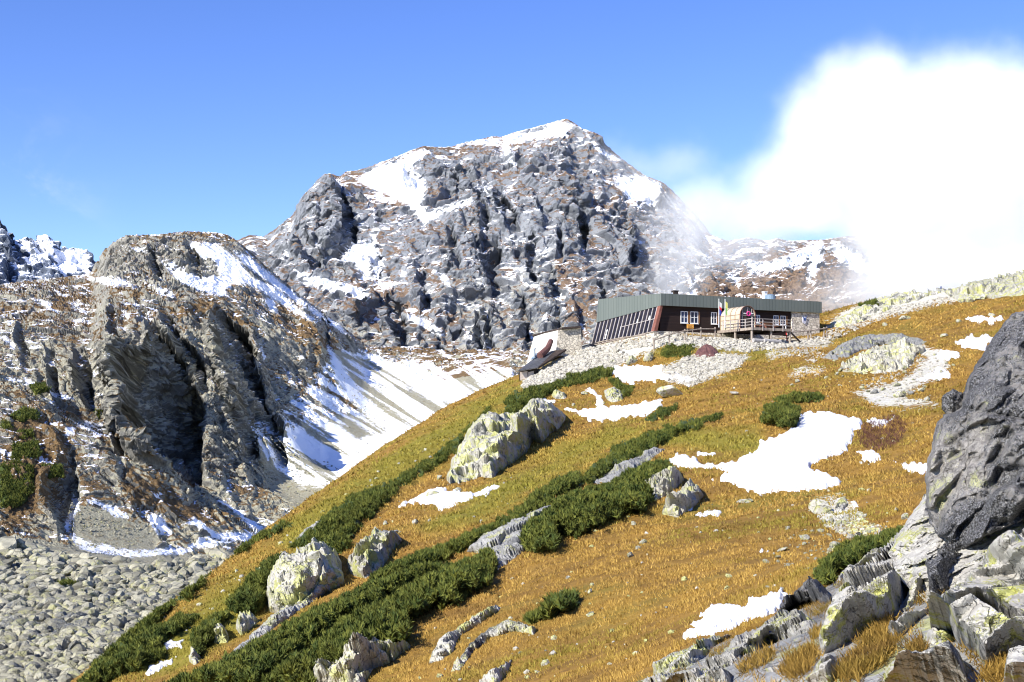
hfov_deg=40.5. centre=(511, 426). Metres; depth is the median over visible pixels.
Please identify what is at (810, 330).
timber fence
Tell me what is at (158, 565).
boulder
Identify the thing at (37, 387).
dwarf pine
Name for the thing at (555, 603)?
dwarf pine
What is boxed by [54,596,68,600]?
boulder
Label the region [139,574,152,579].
boulder
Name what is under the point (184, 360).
hills
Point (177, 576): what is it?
boulder
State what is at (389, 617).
dwarf pine
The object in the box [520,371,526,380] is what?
door panel
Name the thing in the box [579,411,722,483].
dwarf pine
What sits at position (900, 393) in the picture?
boulder
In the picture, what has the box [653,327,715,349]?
timber fence
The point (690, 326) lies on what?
notice board
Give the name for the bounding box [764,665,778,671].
foreground rock
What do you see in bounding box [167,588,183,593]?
boulder
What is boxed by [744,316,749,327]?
door
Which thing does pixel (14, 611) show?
boulder
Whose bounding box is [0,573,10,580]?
boulder
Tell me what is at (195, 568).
boulder
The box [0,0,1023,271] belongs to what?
sky
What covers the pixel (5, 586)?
boulder
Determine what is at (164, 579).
boulder
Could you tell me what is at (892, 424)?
bush
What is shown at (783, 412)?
dwarf pine
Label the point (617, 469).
rock outcrop
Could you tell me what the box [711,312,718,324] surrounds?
window
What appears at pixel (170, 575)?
boulder
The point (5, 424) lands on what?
dwarf pine
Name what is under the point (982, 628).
foreground rock
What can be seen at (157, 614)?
dwarf pine
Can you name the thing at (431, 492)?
boulder
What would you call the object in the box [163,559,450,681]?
dwarf pine
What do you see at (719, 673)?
foreground rock
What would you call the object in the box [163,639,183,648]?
snow patch
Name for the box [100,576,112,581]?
boulder
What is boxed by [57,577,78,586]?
dwarf pine
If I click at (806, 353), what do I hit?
gravel
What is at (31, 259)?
mountain
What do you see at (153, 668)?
snow patch
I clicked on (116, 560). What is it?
boulder
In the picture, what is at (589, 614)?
stones
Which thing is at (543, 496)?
dwarf pine
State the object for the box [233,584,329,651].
rock outcrop
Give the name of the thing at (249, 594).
dwarf pine
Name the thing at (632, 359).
boulder
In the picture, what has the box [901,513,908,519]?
boulder
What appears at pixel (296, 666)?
dwarf pine
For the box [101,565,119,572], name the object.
boulder
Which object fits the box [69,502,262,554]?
scree
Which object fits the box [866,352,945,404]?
gravel
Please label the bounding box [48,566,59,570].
boulder
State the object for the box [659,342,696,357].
dwarf pine
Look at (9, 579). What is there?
boulder
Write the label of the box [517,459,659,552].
dwarf pine
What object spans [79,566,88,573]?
boulder
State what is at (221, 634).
rock outcrop
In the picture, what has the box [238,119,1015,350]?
mountain
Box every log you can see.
[752,338,763,342]
[763,339,781,343]
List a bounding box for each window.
[591,306,657,344]
[681,311,689,323]
[690,311,699,323]
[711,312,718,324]
[773,315,779,324]
[780,316,787,324]
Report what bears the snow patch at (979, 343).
on the hillside
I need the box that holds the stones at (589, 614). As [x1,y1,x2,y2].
[356,361,925,679]
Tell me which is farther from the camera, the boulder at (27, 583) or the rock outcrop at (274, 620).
the boulder at (27, 583)
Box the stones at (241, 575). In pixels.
[84,416,477,673]
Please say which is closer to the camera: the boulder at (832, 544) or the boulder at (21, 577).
the boulder at (832, 544)
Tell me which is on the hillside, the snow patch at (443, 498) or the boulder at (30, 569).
the snow patch at (443, 498)
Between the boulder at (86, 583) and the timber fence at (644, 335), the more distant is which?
the boulder at (86, 583)
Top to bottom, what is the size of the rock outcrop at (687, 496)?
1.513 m
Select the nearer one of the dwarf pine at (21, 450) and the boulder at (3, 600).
the boulder at (3, 600)
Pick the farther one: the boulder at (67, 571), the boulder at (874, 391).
the boulder at (67, 571)
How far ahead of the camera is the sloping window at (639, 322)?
155.57 m
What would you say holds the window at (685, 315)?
in the mountain hut
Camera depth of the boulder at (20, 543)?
428.54 m
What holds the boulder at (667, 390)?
on the hillside
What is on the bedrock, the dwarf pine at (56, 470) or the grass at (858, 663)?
the grass at (858, 663)
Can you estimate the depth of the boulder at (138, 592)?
363.95 m
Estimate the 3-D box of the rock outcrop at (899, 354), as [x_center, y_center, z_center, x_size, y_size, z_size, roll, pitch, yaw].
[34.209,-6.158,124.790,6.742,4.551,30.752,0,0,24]
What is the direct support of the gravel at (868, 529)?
on the hillside
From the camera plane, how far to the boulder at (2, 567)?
401.29 m
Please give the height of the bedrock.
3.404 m
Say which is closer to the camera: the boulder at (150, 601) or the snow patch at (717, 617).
the snow patch at (717, 617)
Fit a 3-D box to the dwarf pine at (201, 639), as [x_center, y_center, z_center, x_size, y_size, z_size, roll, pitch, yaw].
[-12.750,8.280,57.717,1.669,1.391,12.254,0,0,-7]
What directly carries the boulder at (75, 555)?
on the boulder field
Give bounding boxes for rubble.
[520,342,630,387]
[602,332,832,352]
[661,353,746,385]
[825,291,997,339]
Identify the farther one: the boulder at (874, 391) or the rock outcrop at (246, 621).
the boulder at (874, 391)
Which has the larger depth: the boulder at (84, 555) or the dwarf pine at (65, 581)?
the boulder at (84, 555)
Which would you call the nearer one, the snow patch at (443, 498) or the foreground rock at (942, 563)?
the foreground rock at (942, 563)
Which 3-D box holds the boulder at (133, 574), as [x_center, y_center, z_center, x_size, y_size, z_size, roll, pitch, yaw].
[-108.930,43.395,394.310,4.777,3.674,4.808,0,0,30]
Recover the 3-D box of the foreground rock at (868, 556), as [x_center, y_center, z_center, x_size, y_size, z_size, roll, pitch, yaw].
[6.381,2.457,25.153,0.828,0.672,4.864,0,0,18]
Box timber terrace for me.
[717,317,800,343]
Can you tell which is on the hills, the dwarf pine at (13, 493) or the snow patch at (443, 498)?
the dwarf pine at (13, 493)
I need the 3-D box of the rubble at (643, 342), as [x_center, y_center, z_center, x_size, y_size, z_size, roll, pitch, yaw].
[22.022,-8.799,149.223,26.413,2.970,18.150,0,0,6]
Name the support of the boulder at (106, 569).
on the boulder field
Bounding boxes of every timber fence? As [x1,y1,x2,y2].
[582,334,645,346]
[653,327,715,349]
[786,327,827,340]
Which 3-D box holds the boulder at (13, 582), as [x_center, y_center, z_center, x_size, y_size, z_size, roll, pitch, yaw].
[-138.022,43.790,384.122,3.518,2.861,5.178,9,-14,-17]
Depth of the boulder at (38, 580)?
384.53 m
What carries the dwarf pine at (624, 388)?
on the hillside
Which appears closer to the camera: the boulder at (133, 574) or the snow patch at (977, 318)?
the snow patch at (977, 318)
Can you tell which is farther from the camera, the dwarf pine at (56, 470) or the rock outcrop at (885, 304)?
the dwarf pine at (56, 470)
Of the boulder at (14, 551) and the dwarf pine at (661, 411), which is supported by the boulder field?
the boulder at (14, 551)
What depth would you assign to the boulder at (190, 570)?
410.31 m
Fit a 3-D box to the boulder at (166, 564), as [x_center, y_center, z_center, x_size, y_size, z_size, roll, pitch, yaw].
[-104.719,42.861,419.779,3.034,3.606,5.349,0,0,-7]
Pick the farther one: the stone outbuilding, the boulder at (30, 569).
the boulder at (30, 569)
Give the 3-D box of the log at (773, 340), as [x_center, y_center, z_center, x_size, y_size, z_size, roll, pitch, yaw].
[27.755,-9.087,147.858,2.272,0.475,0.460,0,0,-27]
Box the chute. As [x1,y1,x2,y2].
[537,339,552,357]
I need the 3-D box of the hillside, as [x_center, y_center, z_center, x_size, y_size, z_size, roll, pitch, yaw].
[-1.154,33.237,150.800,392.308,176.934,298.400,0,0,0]
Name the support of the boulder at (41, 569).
on the boulder field
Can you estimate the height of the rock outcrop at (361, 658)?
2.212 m
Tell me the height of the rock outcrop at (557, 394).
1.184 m
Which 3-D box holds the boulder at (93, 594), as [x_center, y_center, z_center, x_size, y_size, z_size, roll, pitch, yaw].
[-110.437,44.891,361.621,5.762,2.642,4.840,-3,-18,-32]
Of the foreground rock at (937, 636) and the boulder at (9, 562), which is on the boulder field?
the boulder at (9, 562)
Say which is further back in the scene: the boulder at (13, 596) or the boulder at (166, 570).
the boulder at (166, 570)
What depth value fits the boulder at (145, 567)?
410.47 m
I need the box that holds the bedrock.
[672,581,1003,681]
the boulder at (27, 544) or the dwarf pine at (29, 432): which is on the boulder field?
the boulder at (27, 544)
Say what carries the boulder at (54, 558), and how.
on the boulder field
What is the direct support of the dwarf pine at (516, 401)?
on the hillside
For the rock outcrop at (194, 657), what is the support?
on the hillside
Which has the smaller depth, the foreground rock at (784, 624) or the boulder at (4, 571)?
the foreground rock at (784, 624)
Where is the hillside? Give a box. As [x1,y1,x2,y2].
[72,272,1023,681]
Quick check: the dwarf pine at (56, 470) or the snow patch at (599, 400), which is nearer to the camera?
the snow patch at (599, 400)
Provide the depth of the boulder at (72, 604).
343.62 m
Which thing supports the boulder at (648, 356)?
on the hillside
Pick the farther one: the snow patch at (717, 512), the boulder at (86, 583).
the boulder at (86, 583)
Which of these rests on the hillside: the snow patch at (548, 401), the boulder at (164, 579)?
the snow patch at (548, 401)
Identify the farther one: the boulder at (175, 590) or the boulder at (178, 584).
the boulder at (178, 584)
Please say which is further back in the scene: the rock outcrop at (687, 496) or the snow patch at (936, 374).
the snow patch at (936, 374)
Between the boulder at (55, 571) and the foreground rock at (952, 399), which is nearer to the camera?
the foreground rock at (952, 399)
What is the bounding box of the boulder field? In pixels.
[0,536,221,681]
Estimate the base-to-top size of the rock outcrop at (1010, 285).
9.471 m
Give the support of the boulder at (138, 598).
on the boulder field
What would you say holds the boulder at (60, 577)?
on the boulder field
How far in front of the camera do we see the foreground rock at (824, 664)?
7.46 m
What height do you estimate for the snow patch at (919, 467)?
0.519 m
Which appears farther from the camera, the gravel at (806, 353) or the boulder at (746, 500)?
the gravel at (806, 353)
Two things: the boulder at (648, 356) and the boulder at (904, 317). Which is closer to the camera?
the boulder at (648, 356)
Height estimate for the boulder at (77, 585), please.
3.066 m
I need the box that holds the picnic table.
[757,322,774,327]
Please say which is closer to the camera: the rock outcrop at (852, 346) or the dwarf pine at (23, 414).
the rock outcrop at (852, 346)
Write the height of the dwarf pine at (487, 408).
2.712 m
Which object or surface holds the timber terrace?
on the hillside
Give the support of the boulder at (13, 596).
on the boulder field
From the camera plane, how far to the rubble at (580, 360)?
148.74 m
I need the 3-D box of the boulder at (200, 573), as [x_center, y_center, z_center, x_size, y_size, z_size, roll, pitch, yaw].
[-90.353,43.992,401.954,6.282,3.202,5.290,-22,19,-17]
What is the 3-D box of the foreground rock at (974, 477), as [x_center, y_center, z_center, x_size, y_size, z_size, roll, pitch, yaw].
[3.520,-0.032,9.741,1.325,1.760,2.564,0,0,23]
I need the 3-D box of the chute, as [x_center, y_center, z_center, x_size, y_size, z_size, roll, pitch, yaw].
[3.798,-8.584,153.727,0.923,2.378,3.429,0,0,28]
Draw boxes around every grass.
[654,562,1009,681]
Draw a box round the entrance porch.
[720,306,755,329]
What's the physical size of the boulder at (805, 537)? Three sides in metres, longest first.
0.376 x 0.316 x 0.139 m
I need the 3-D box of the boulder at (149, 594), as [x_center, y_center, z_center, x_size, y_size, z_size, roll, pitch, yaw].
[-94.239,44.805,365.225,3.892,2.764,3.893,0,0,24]
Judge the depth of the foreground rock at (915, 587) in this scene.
9.33 m
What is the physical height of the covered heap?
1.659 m
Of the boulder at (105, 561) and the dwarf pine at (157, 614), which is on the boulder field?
the boulder at (105, 561)
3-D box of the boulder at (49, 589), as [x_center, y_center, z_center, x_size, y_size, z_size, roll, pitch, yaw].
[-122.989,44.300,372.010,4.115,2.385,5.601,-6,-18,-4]
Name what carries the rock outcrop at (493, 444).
on the hillside
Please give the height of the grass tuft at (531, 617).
0.625 m
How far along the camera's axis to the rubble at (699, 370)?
133.74 m
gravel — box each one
[772,348,826,369]
[831,514,886,535]
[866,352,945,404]
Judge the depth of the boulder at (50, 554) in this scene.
423.51 m
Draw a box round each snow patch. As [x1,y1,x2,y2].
[145,656,176,675]
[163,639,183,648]
[398,482,503,510]
[543,398,555,402]
[564,399,662,421]
[587,387,603,406]
[613,364,690,386]
[669,411,861,495]
[683,588,789,639]
[695,510,720,516]
[697,451,715,455]
[856,450,880,464]
[866,415,894,426]
[895,461,926,474]
[916,366,949,381]
[936,349,962,359]
[955,333,992,350]
[966,315,1003,324]
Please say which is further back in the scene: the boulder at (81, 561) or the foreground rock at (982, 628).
the boulder at (81, 561)
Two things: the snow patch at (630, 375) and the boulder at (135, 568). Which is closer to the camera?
the snow patch at (630, 375)
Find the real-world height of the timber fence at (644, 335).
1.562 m
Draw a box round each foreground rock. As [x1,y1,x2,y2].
[637,665,732,681]
[652,634,731,674]
[702,609,816,669]
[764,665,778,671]
[776,576,831,614]
[793,637,802,643]
[807,654,839,681]
[818,494,925,654]
[834,547,882,585]
[880,641,967,681]
[888,495,1023,602]
[888,605,928,635]
[901,575,922,611]
[922,627,953,648]
[925,311,1023,548]
[925,539,964,594]
[928,590,1023,663]
[941,389,962,413]
[944,529,1023,617]
[1004,645,1023,681]
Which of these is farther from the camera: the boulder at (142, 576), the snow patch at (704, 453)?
the boulder at (142, 576)
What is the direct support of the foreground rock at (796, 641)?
on the hillside
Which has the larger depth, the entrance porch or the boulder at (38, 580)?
the boulder at (38, 580)
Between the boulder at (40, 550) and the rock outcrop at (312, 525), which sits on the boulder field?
the boulder at (40, 550)
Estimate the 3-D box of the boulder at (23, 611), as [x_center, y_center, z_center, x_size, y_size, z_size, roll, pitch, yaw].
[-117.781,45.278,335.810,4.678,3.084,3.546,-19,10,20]
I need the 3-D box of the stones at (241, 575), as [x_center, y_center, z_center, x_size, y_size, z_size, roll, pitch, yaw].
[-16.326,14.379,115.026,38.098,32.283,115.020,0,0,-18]
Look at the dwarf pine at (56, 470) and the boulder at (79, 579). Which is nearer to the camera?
the boulder at (79, 579)
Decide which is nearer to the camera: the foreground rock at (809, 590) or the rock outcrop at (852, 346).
the foreground rock at (809, 590)
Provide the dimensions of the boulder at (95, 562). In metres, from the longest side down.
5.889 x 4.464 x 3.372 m
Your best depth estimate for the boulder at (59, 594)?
358.85 m
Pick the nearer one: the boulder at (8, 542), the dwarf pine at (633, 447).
the dwarf pine at (633, 447)
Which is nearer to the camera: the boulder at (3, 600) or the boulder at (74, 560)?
the boulder at (3, 600)
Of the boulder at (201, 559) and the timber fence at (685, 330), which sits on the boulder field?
the boulder at (201, 559)
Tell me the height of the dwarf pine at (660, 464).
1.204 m
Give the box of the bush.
[856,413,906,450]
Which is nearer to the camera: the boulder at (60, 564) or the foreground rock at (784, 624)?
the foreground rock at (784, 624)
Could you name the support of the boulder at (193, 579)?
on the boulder field
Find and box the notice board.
[687,324,693,340]
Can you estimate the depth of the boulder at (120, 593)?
361.64 m
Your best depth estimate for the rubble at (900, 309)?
161.00 m
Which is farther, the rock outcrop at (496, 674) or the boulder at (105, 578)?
the boulder at (105, 578)
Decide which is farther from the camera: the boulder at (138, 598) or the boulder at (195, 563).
the boulder at (195, 563)
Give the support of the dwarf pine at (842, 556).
on the hillside
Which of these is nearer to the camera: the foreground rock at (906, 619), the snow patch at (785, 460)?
the foreground rock at (906, 619)
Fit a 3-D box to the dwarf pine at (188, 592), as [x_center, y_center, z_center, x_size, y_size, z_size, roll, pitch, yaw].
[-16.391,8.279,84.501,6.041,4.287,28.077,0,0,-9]
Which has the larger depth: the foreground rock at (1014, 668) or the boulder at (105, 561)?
the boulder at (105, 561)
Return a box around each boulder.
[0,535,16,549]
[0,548,13,554]
[0,565,8,570]
[0,569,14,574]
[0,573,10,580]
[0,583,11,591]
[0,598,9,603]
[2,592,19,600]
[3,559,13,566]
[5,548,22,555]
[5,575,17,582]
[8,579,18,584]
[9,609,19,614]
[16,538,24,548]
[16,575,25,579]
[18,607,33,614]
[23,566,38,573]
[24,541,38,548]
[25,580,36,586]
[28,586,46,595]
[29,578,44,581]
[33,549,47,552]
[36,557,50,564]
[37,567,48,572]
[37,575,51,579]
[38,547,49,551]
[45,552,57,555]
[45,587,60,592]
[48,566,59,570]
[48,569,62,575]
[48,584,65,588]
[49,555,58,561]
[51,561,64,568]
[54,593,66,596]
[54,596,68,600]
[55,574,64,581]
[61,567,73,574]
[66,602,78,606]
[70,552,80,557]
[71,558,80,562]
[72,582,83,589]
[74,577,83,582]
[76,558,93,566]
[78,573,87,579]
[79,553,91,558]
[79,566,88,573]
[81,587,92,593]
[82,580,93,586]
[83,592,98,596]
[87,565,102,571]
[90,560,103,565]
[93,586,116,591]
[97,559,110,564]
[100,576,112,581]
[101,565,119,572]
[103,566,111,573]
[105,570,119,575]
[107,567,120,572]
[111,556,131,564]
[114,590,123,596]
[120,568,131,574]
[123,572,139,576]
[129,564,149,571]
[132,566,145,572]
[132,591,145,594]
[134,594,148,603]
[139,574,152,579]
[144,597,154,605]
[147,591,158,596]
[148,569,165,574]
[149,572,159,577]
[155,561,174,568]
[160,567,172,573]
[161,562,170,566]
[161,577,171,581]
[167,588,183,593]
[168,573,177,577]
[168,581,184,590]
[172,574,183,578]
[185,561,204,566]
[186,567,193,575]
[187,554,208,561]
[187,565,203,575]
[188,561,199,566]
[188,576,198,582]
[191,571,207,577]
[198,557,205,566]
[205,549,226,558]
[426,491,439,495]
[626,355,636,364]
[643,352,653,360]
[656,385,682,396]
[736,499,753,502]
[799,534,809,539]
[808,499,831,513]
[829,541,839,547]
[870,389,877,393]
[893,390,905,397]
[899,316,910,319]
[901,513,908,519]
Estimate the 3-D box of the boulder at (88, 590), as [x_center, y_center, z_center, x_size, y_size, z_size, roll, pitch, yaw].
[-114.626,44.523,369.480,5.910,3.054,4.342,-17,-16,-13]
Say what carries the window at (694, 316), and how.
in the mountain hut
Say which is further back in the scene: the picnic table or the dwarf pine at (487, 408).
the picnic table
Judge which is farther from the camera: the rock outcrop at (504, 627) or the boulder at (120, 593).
the boulder at (120, 593)
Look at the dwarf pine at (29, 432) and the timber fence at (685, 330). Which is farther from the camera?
the dwarf pine at (29, 432)
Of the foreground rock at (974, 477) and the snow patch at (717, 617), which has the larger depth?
the snow patch at (717, 617)
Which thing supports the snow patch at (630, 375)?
on the hillside
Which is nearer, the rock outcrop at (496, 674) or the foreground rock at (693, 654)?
the foreground rock at (693, 654)
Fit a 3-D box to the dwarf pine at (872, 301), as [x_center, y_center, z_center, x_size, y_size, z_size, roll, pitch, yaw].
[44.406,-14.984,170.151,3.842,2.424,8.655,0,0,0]
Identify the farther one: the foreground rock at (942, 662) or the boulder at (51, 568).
the boulder at (51, 568)
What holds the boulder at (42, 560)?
on the boulder field
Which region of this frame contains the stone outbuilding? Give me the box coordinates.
[526,326,581,369]
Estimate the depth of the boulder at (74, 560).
416.69 m
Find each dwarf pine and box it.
[0,418,14,430]
[0,459,35,507]
[9,405,40,421]
[10,438,42,459]
[16,427,33,438]
[29,381,51,394]
[41,462,64,478]
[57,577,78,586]
[76,595,180,681]
[86,611,199,681]
[93,408,103,419]
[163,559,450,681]
[179,519,292,601]
[188,608,232,655]
[223,550,284,613]
[260,647,317,681]
[288,428,464,553]
[306,545,499,661]
[367,470,584,581]
[465,405,490,432]
[503,364,614,412]
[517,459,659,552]
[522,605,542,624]
[535,587,582,621]
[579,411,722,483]
[608,376,634,397]
[645,402,677,421]
[648,457,673,471]
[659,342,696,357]
[759,398,801,427]
[772,389,824,402]
[810,524,904,587]
[858,297,879,305]
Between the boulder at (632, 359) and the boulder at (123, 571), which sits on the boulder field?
the boulder at (123, 571)
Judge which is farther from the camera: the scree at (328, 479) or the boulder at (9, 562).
the scree at (328, 479)
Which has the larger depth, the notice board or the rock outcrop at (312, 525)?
the notice board
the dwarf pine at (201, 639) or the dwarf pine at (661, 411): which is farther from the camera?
the dwarf pine at (661, 411)
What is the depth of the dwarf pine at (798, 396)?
101.95 m
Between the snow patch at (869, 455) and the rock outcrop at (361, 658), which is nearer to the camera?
the rock outcrop at (361, 658)
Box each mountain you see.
[0,220,95,284]
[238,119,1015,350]
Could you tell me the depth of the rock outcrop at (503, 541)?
63.41 m
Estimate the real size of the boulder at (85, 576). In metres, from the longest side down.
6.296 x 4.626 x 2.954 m
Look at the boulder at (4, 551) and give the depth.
419.43 m
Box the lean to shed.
[518,348,565,380]
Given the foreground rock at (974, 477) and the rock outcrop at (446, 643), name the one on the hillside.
the rock outcrop at (446, 643)
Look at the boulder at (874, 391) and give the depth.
100.22 m
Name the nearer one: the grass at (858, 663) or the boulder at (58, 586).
the grass at (858, 663)
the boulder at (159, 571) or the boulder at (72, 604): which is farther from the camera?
the boulder at (159, 571)
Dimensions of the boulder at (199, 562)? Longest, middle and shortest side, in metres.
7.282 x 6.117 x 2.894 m
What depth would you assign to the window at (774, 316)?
157.36 m
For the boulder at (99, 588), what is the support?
on the boulder field
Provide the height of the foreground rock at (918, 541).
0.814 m
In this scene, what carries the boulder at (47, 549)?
on the boulder field
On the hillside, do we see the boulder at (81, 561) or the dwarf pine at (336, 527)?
the dwarf pine at (336, 527)
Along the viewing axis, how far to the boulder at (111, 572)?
396.92 m
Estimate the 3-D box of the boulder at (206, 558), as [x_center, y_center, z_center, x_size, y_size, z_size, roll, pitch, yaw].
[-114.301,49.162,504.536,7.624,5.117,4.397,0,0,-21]
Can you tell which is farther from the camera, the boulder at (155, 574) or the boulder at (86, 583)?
the boulder at (155, 574)
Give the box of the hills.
[0,231,529,654]
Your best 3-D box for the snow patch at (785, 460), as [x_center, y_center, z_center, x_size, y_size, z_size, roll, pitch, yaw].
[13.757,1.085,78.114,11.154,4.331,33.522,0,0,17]
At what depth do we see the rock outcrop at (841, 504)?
48.89 m
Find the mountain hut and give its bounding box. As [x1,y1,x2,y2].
[588,290,821,346]
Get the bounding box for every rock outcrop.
[189,646,200,664]
[213,623,228,643]
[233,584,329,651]
[236,610,257,634]
[266,537,343,612]
[299,521,318,537]
[313,632,410,681]
[347,527,401,577]
[429,605,500,661]
[447,398,565,483]
[451,619,535,670]
[467,505,549,569]
[479,659,511,681]
[552,390,566,398]
[594,447,664,483]
[604,387,622,401]
[645,465,683,499]
[662,478,703,517]
[824,333,925,360]
[827,288,950,326]
[834,497,847,511]
[839,337,924,373]
[945,269,1023,302]
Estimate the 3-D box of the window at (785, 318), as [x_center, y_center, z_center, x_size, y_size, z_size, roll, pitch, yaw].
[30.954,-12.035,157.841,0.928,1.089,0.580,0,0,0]
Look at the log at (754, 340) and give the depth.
147.04 m
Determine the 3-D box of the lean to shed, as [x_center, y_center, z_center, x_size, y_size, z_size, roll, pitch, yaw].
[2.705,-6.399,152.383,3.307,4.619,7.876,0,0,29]
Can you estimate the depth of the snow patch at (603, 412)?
116.30 m
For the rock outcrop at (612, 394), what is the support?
on the hillside
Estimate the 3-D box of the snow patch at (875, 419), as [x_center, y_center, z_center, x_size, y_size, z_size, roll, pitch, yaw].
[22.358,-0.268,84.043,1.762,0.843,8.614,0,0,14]
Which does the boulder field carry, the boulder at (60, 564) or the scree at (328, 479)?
the boulder at (60, 564)
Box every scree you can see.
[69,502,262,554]
[250,424,345,505]
[341,358,386,445]
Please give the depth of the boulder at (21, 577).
389.11 m
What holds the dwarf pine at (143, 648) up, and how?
on the hillside
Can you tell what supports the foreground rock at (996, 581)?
on the hillside
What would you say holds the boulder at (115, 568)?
on the boulder field
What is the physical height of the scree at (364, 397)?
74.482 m
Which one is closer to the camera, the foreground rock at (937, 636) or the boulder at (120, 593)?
the foreground rock at (937, 636)
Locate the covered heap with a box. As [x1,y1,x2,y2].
[695,344,717,356]
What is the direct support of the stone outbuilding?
on the hillside
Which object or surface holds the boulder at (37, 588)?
on the boulder field
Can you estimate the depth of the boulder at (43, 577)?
389.32 m
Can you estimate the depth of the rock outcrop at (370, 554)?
67.12 m
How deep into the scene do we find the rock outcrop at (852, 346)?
137.76 m
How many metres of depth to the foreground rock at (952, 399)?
10.53 m
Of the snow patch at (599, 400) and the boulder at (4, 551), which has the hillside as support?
the snow patch at (599, 400)
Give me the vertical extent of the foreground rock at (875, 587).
2.051 m
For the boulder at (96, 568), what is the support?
on the boulder field
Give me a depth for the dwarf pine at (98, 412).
650.12 m
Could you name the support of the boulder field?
on the hills
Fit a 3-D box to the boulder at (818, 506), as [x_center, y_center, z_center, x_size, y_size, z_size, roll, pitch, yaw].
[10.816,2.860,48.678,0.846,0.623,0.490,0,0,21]
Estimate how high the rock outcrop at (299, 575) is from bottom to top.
3.011 m
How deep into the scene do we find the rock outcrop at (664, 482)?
69.40 m
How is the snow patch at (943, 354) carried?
on the hillside
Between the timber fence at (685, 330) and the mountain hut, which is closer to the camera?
the timber fence at (685, 330)
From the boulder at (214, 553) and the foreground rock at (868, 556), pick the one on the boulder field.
the boulder at (214, 553)

